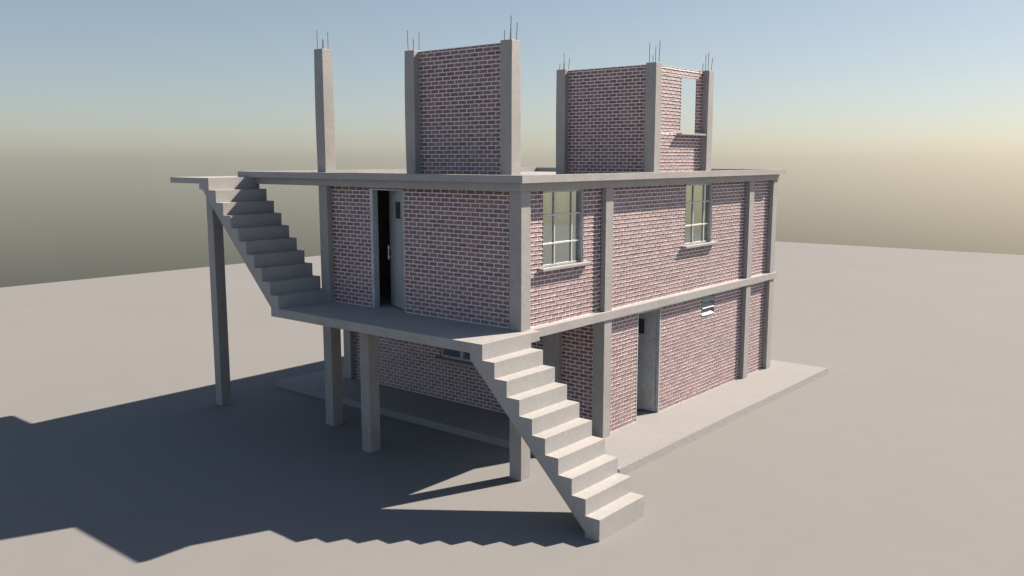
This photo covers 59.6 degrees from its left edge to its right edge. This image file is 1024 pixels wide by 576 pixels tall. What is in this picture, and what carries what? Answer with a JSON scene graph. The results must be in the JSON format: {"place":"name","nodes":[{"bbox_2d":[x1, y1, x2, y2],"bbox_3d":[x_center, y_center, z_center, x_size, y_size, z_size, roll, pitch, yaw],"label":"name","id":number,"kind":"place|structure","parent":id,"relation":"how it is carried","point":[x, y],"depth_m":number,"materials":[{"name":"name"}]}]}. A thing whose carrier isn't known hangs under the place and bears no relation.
{"place":"outdoors","nodes":[
{"label":"outdoors","id":0,"kind":"place"},
{"bbox_2d":[170,15,828,541],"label":"brick house","id":1,"kind":"structure","parent":0,"point":[586,321],"depth_m":18.84,"materials":[{"name":"brick"}]},
{"bbox_2d":[369,188,405,311],"bbox_3d":[-2.374,-0.801,18.329,0.998,2.466,0.501,7,11,39],"label":"door","id":2,"kind":"structure","parent":1,"relation":"in","point":[396,196],"depth_m":18.37,"materials":[{"name":"metal"}]},
{"bbox_2d":[432,348,475,368],"bbox_3d":[-1.243,1.288,20.820,1.530,0.993,0.250,7,11,39],"label":"window","id":3,"kind":"structure","parent":1,"relation":"in","point":[460,356],"depth_m":20.97,"materials":[{"name":"glass"}]},
{"bbox_2d":[538,189,592,271],"bbox_3d":[0.984,-1.111,16.848,0.233,1.460,1.578,7,11,39],"label":"window","id":4,"kind":"structure","parent":1,"relation":"in","point":[562,209],"depth_m":16.94,"materials":[{"name":"glass"}]},
{"bbox_2d":[636,308,660,418],"bbox_3d":[2.641,1.636,20.025,0.977,2.406,0.981,7,11,39],"label":"door","id":5,"kind":"structure","parent":1,"relation":"in","point":[649,322],"depth_m":20.13,"materials":[{"name":"metal"}]},
{"bbox_2d":[681,183,717,248],"bbox_3d":[4.379,-1.706,20.893,0.233,1.448,1.580,7,11,39],"label":"window","id":6,"kind":"structure","parent":1,"relation":"in","point":[698,196],"depth_m":21.01,"materials":[{"name":"glass"}]},
{"bbox_2d":[0,241,1023,575],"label":"ground","id":7,"kind":"structure","parent":0,"point":[890,443],"depth_m":17.60,"materials":[{"name":"grey concrete"}]},
{"bbox_2d":[0,0,1023,287],"label":"sky","id":8,"kind":"structure","parent":0,"point":[890,123],"materials":[{"name":"blue"}]}
]}

